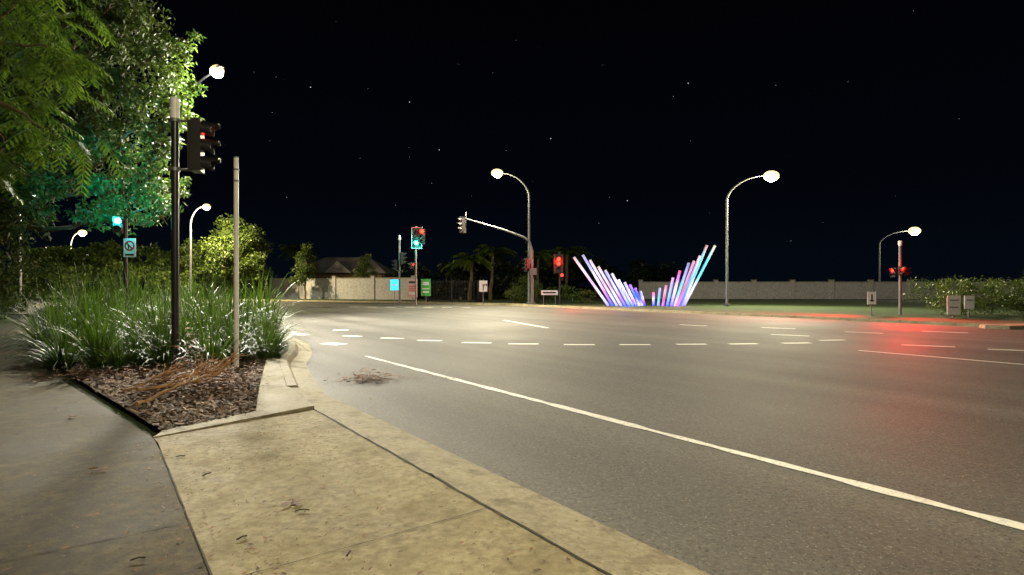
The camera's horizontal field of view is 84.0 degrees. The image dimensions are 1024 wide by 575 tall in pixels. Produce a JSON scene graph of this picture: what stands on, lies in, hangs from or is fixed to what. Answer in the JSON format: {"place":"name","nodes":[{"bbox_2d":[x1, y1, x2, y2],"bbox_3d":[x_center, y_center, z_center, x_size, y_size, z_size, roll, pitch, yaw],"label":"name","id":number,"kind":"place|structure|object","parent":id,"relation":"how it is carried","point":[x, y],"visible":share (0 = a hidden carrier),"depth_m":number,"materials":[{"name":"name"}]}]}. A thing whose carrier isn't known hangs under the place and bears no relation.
{"place":"outdoors","nodes":[
{"label":"outdoors","id":0,"kind":"place"},
{"bbox_2d":[0,286,631,574],"bbox_3d":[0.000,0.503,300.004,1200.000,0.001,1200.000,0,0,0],"label":"ground","id":1,"kind":"structure","parent":0,"point":[141,424],"depth_m":7.80,"materials":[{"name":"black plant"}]},
{"bbox_2d":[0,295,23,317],"bbox_3d":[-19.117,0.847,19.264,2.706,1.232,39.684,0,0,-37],"label":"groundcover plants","id":2,"kind":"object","parent":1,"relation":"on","point":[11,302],"visible":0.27,"depth_m":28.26,"materials":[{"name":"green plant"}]},
{"bbox_2d":[0,293,41,327],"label":"roadside grass","id":3,"kind":"structure","parent":1,"relation":"on","point":[9,310],"depth_m":27.52,"materials":[{"name":"green plant"}]},
{"bbox_2d":[0,155,63,307],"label":"shade tree","id":4,"kind":"object","parent":1,"relation":"on","point":[16,214],"visible":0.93,"depth_m":17.54,"materials":[{"name":"green plant"}]},
{"bbox_2d":[0,0,140,206],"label":"flame tree","id":5,"kind":"object","parent":1,"relation":"on","point":[22,8],"visible":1,"depth_m":10.98,"materials":[{"name":"green plant"}]},
{"bbox_2d":[0,0,206,240],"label":"gum tree","id":6,"kind":"object","parent":1,"relation":"on","point":[151,47],"visible":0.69,"depth_m":18.67,"materials":[{"name":"green plant"}]},
{"bbox_2d":[0,304,209,574],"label":"footpath","id":7,"kind":"structure","parent":1,"relation":"on","point":[26,489],"depth_m":4.18,"materials":[{"name":"concrete"}]},
{"bbox_2d":[9,313,322,391],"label":"kerb","id":8,"kind":"structure","parent":1,"relation":"on","point":[293,365],"depth_m":10.40,"materials":[{"name":"concrete"}]},
{"bbox_2d":[67,353,265,430],"bbox_3d":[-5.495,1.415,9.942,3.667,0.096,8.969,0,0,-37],"label":"mulch","id":9,"kind":"object","parent":1,"relation":"on","point":[177,399],"visible":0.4,"depth_m":7.56,"materials":[{"name":"brown wood"}]},
{"bbox_2d":[113,217,127,301],"bbox_3d":[-11.709,-0.304,16.928,0.302,3.590,0.539,0,0,-9],"label":"traffic signal","id":10,"kind":"object","parent":9,"relation":"on","point":[120,224],"visible":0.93,"depth_m":17.09,"materials":[{"name":"paint"}]},
{"bbox_2d":[124,238,135,256],"bbox_3d":[-11.420,-1.189,16.988,0.360,0.560,0.030,0,0,0],"label":"turn restriction sign","id":11,"kind":"object","parent":10,"relation":"attached to","point":[129,247],"visible":1,"depth_m":16.99,"materials":[{"name":"metal"}]},
{"bbox_2d":[0,322,295,404],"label":"dead foliage","id":12,"kind":"object","parent":9,"relation":"on","point":[239,375],"depth_m":8.03,"materials":[{"name":"brown plant"}]},
{"bbox_2d":[0,255,340,374],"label":"ornamental grass","id":13,"kind":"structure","parent":9,"relation":"on","point":[99,329],"depth_m":11.20,"materials":[{"name":"green plant"}]},
{"bbox_2d":[169,96,220,369],"bbox_3d":[-5.500,-0.909,9.866,0.783,4.750,0.300,0,0,-16],"label":"traffic signal","id":14,"kind":"object","parent":9,"relation":"on","point":[199,145],"visible":0.96,"depth_m":9.75,"materials":[{"name":"paint"}]},
{"bbox_2d":[233,156,238,366],"bbox_3d":[-4.906,-0.420,10.174,0.097,3.770,0.358,0,0,-16],"label":"sign post","id":15,"kind":"object","parent":9,"relation":"on","point":[236,244],"visible":0.92,"depth_m":10.02,"materials":[{"name":"grey metal"}]},
{"bbox_2d":[179,238,212,294],"bbox_3d":[-33.367,-2.007,60.897,4.311,6.732,3.607,0,0,0],"label":"tree","id":16,"kind":"object","parent":1,"relation":"on","point":[196,253],"visible":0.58,"depth_m":60.28,"materials":[{"name":"green plant"}]},
{"bbox_2d":[154,358,313,443],"bbox_3d":[-3.454,1.451,8.434,1.377,0.140,5.592,0,0,-13],"label":"bed edging","id":17,"kind":"object","parent":1,"relation":"on","point":[277,396],"visible":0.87,"depth_m":6.92,"materials":[{"name":"concrete"}]},
{"bbox_2d":[261,275,414,299],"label":"estate wall","id":18,"kind":"structure","parent":1,"relation":"on","point":[336,287],"depth_m":60.58,"materials":[{"name":"concrete"}]},
{"bbox_2d":[382,256,678,299],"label":"distant trees","id":19,"kind":"object","parent":1,"relation":"on","point":[510,271],"visible":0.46,"depth_m":64.10,"materials":[{"name":"green plant"}]},
{"bbox_2d":[878,227,920,280],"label":"street lamp","id":20,"kind":"object","parent":1,"relation":"on","point":[914,230],"visible":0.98,"depth_m":69.91,"materials":[{"name":"metal"}]},
{"bbox_2d":[154,409,605,574],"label":"driveway","id":21,"kind":"structure","parent":0,"point":[426,548],"depth_m":3.73,"materials":[{"name":"concrete"}]},
{"bbox_2d":[130,455,434,560],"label":"twigs","id":22,"kind":"object","parent":21,"relation":"on","point":[242,535],"visible":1,"depth_m":3.34,"materials":[{"name":"brown wood"}]},
{"bbox_2d":[0,369,611,574],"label":"expansion joints","id":23,"kind":"object","parent":21,"relation":"on","point":[491,508],"visible":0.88,"depth_m":3.54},
{"bbox_2d":[393,301,523,303],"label":"pavement","id":24,"kind":"structure","parent":0,"point":[461,302],"depth_m":47.73,"materials":[{"name":"concrete"}]},
{"bbox_2d":[0,0,1023,286],"label":"sky","id":25,"kind":"structure","parent":0,"point":[875,119],"materials":[{"name":"black"}]},
{"bbox_2d":[28,299,1023,574],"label":"road","id":26,"kind":"structure","parent":0,"point":[834,397],"depth_m":6.60,"materials":[{"name":"grey asphalt"}]},
{"bbox_2d":[19,237,21,301],"bbox_3d":[-38.580,-3.254,45.423,2.356,9.290,0.702,0,0,9],"label":"street lamp","id":27,"kind":"object","parent":26,"relation":"on","point":[20,280],"visible":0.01,"depth_m":45.64,"materials":[{"name":"metal"}]},
{"bbox_2d":[189,204,210,294],"bbox_3d":[-29.547,-3.259,53.754,2.422,9.242,0.598,0,0,10],"label":"street lamp","id":28,"kind":"object","parent":26,"relation":"on","point":[206,206],"visible":0.98,"depth_m":53.91,"materials":[{"name":"metal"}]},
{"bbox_2d":[182,65,223,104],"bbox_3d":[-12.951,-3.578,23.303,4.742,10.094,0.561,0,0,38],"label":"street lamp","id":29,"kind":"object","parent":26,"relation":"on","point":[216,71],"visible":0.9,"depth_m":21.93,"materials":[{"name":"paint"}]},
{"bbox_2d":[390,280,398,303],"bbox_3d":[-9.300,0.330,45.028,0.650,1.925,0.087,0,0,0],"label":"illuminated sign","id":30,"kind":"object","parent":26,"relation":"on","point":[394,285],"visible":1,"depth_m":44.99,"materials":[{"name":"metal"}]},
{"bbox_2d":[391,235,406,304],"bbox_3d":[-8.532,-1.325,43.002,1.192,5.250,0.336,0,0,0],"label":"traffic signal","id":31,"kind":"object","parent":26,"relation":"on","point":[401,257],"visible":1,"depth_m":42.91,"materials":[{"name":"metal"}]},
{"bbox_2d":[408,279,417,304],"bbox_3d":[-7.550,0.337,43.228,0.750,1.925,0.087,0,0,0],"label":"notice sign","id":32,"kind":"object","parent":26,"relation":"on","point":[411,287],"visible":0.8,"depth_m":43.19,"materials":[{"name":"metal"}]},
{"bbox_2d":[410,226,424,304],"bbox_3d":[-6.942,-1.595,41.684,1.099,5.800,0.754,0,0,0],"label":"traffic signal","id":33,"kind":"object","parent":26,"relation":"on","point":[417,237],"visible":1,"depth_m":41.79,"materials":[{"name":"metal"}]},
{"bbox_2d":[421,279,430,295],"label":"community sign","id":34,"kind":"object","parent":26,"relation":"on","point":[425,287],"visible":1,"depth_m":43.59,"materials":[{"name":"metal"}]},
{"bbox_2d":[479,280,486,303],"bbox_3d":[-2.185,0.348,43.580,0.650,1.900,0.104,0,0,0],"label":"direction sign","id":35,"kind":"object","parent":26,"relation":"on","point":[483,286],"visible":1,"depth_m":43.54,"materials":[{"name":"metal"}]},
{"bbox_2d":[0,355,998,574],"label":"leaf litter","id":36,"kind":"object","parent":26,"relation":"on","point":[360,376],"visible":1,"depth_m":4.49,"materials":[{"name":"brown plant"}]},
{"bbox_2d":[291,387,709,574],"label":"layback kerb","id":37,"kind":"structure","parent":26,"relation":"on","point":[613,551],"depth_m":3.93,"materials":[{"name":"concrete"}]},
{"bbox_2d":[38,298,1023,326],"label":"kerb","id":38,"kind":"structure","parent":26,"relation":"on","point":[960,324],"depth_m":29.71,"materials":[{"name":"concrete"}]},
{"bbox_2d":[291,307,1023,529],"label":"road markings","id":39,"kind":"object","parent":26,"relation":"on","point":[995,519],"visible":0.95,"depth_m":5.50,"materials":[{"name":"white paint"}]},
{"bbox_2d":[979,323,1023,328],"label":"traffic island","id":40,"kind":"structure","parent":26,"relation":"on","point":[1008,326],"depth_m":20.21,"materials":[{"name":"concrete"}]},
{"bbox_2d":[36,292,1023,323],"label":"verge","id":41,"kind":"structure","parent":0,"point":[916,310],"depth_m":37.52,"materials":[{"name":"green plant"}]},
{"bbox_2d":[70,230,86,248],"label":"street lamp","id":42,"kind":"object","parent":41,"relation":"on","point":[82,232],"visible":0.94,"depth_m":79.78,"materials":[{"name":"metal"}]},
{"bbox_2d":[12,239,207,279],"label":"background trees","id":43,"kind":"object","parent":41,"relation":"on","point":[105,253],"visible":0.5,"depth_m":69.77,"materials":[{"name":"green plant"}]},
{"bbox_2d":[0,257,269,299],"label":"shrub hedge","id":44,"kind":"object","parent":41,"relation":"on","point":[65,273],"visible":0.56,"depth_m":61.05,"materials":[{"name":"green plant"}]},
{"bbox_2d":[195,213,273,298],"bbox_3d":[-29.170,-3.203,59.807,7.943,9.134,6.998,0,0,0],"label":"round tree","id":45,"kind":"object","parent":41,"relation":"on","point":[220,248],"visible":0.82,"depth_m":58.48,"materials":[{"name":"green plant"}]},
{"bbox_2d":[277,244,317,274],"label":"palm tree","id":46,"kind":"object","parent":41,"relation":"on","point":[294,248],"visible":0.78,"depth_m":71.17,"materials":[{"name":"green plant"}]},
{"bbox_2d":[288,242,318,298],"bbox_3d":[-21.897,-1.721,60.142,2.800,6.131,2.999,0,0,29],"label":"conical tree","id":47,"kind":"object","parent":41,"relation":"on","point":[304,270],"visible":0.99,"depth_m":59.85,"materials":[{"name":"green plant"}]},
{"bbox_2d":[307,273,392,277],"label":"walls","id":48,"kind":"structure","parent":41,"relation":"on","point":[329,275],"depth_m":72.00,"materials":[{"name":"brick"}]},
{"bbox_2d":[289,257,397,274],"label":"roof","id":49,"kind":"structure","parent":48,"relation":"on","point":[336,265],"depth_m":73.56,"materials":[{"name":"tile"}]},
{"bbox_2d":[352,253,379,277],"bbox_3d":[-15.923,-1.205,61.809,3.025,5.119,3.352,0,0,21],"label":"conical tree","id":50,"kind":"object","parent":41,"relation":"on","point":[364,262],"visible":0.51,"depth_m":61.73,"materials":[{"name":"green plant"}]},
{"bbox_2d":[427,278,483,302],"bbox_3d":[-4.900,0.276,49.801,4.680,2.100,4.480,0,0,0],"label":"palisade fence","id":51,"kind":"object","parent":41,"relation":"on","point":[479,296],"visible":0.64,"depth_m":48.13,"materials":[{"name":"black metal"}]},
{"bbox_2d":[441,252,496,299],"bbox_3d":[-4.252,-1.050,56.377,5.690,4.839,5.186,0,0,0],"label":"palm tree","id":52,"kind":"object","parent":41,"relation":"on","point":[466,259],"visible":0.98,"depth_m":55.46,"materials":[{"name":"green plant"}]},
{"bbox_2d":[472,244,516,299],"bbox_3d":[-2.072,-1.455,57.292,4.697,5.654,5.350,0,0,41],"label":"palm tree","id":53,"kind":"object","parent":41,"relation":"on","point":[490,251],"visible":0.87,"depth_m":56.82,"materials":[{"name":"green plant"}]},
{"bbox_2d":[457,212,536,304],"bbox_3d":[-1.156,-2.199,42.872,6.013,7.002,0.642,0,0,0],"label":"mast arm signal","id":54,"kind":"object","parent":41,"relation":"on","point":[461,223],"visible":0.98,"depth_m":42.90,"materials":[{"name":"metal"}]},
{"bbox_2d":[491,169,529,303],"bbox_3d":[0.003,-3.737,42.873,3.200,10.274,0.668,0,0,-14],"label":"street lamp","id":55,"kind":"object","parent":41,"relation":"on","point":[497,173],"visible":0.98,"depth_m":43.20,"materials":[{"name":"metal"}]},
{"bbox_2d":[516,249,563,298],"bbox_3d":[3.344,-1.373,60.156,5.431,5.472,5.283,0,0,41],"label":"palm tree","id":56,"kind":"object","parent":41,"relation":"on","point":[545,255],"visible":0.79,"depth_m":59.45,"materials":[{"name":"green plant"}]},
{"bbox_2d":[541,290,557,303],"bbox_3d":[2.900,0.759,44.029,1.300,1.075,0.087,0,0,0],"label":"street name sign","id":57,"kind":"object","parent":41,"relation":"on","point":[549,292],"visible":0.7,"depth_m":43.99,"materials":[{"name":"metal"}]},
{"bbox_2d":[502,274,600,303],"bbox_3d":[3.260,-0.021,47.621,8.344,2.770,4.717,0,0,11],"label":"roadside shrub","id":58,"kind":"object","parent":41,"relation":"on","point":[518,291],"visible":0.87,"depth_m":47.12,"materials":[{"name":"green plant"}]},
{"bbox_2d":[554,252,563,304],"bbox_3d":[3.514,-0.699,42.750,0.742,4.000,0.610,0,0,0],"label":"traffic signal","id":59,"kind":"object","parent":41,"relation":"on","point":[558,263],"visible":1,"depth_m":42.85,"materials":[{"name":"paint"}]},
{"bbox_2d":[550,246,593,297],"bbox_3d":[5.995,-1.671,63.962,5.504,6.028,5.463,0,0,-32],"label":"palm tree","id":60,"kind":"object","parent":41,"relation":"on","point":[574,251],"visible":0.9,"depth_m":63.80,"materials":[{"name":"green plant"}]},
{"bbox_2d":[573,245,715,305],"bbox_3d":[9.662,-0.863,40.748,10.442,4.448,1.687,0,0,0],"label":"light pole sculpture","id":61,"kind":"object","parent":41,"relation":"on","point":[684,297],"visible":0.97,"depth_m":40.55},
{"bbox_2d":[723,171,778,305],"bbox_3d":[16.704,-3.349,39.666,3.691,9.522,0.773,0,0,5],"label":"street lamp","id":62,"kind":"object","parent":41,"relation":"on","point":[770,176],"visible":0.98,"depth_m":39.90,"materials":[{"name":"metal"}]},
{"bbox_2d":[638,279,1023,299],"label":"estate wall","id":63,"kind":"structure","parent":41,"relation":"on","point":[790,289],"depth_m":60.67,"materials":[{"name":"concrete"}]},
{"bbox_2d":[867,292,875,315],"bbox_3d":[17.200,0.780,27.229,0.420,1.150,0.087,0,0,0],"label":"keep left sign","id":64,"kind":"object","parent":41,"relation":"on","point":[871,298],"visible":1,"depth_m":27.19,"materials":[{"name":"metal"}]},
{"bbox_2d":[889,241,910,314],"bbox_3d":[19.106,-0.473,27.984,0.836,3.650,0.726,0,0,-34],"label":"traffic signal","id":65,"kind":"object","parent":41,"relation":"on","point":[902,271],"visible":0.98,"depth_m":27.94,"materials":[{"name":"metal"}]},
{"bbox_2d":[947,295,960,317],"bbox_3d":[19.650,0.859,25.330,0.600,1.005,0.087,0,0,0],"label":"hazard marker sign","id":66,"kind":"object","parent":41,"relation":"on","point":[953,305],"visible":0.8,"depth_m":25.29,"materials":[{"name":"metal"}]},
{"bbox_2d":[897,273,1023,316],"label":"roadside shrub","id":67,"kind":"object","parent":41,"relation":"on","point":[997,294],"visible":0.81,"depth_m":26.75,"materials":[{"name":"green plant"}]},
{"bbox_2d":[964,296,974,317],"bbox_3d":[20.500,0.861,25.530,0.450,1.000,0.087,0,0,0],"label":"hazard marker sign","id":68,"kind":"object","parent":41,"relation":"on","point":[969,301],"visible":1,"depth_m":25.49,"materials":[{"name":"metal"}]}
]}

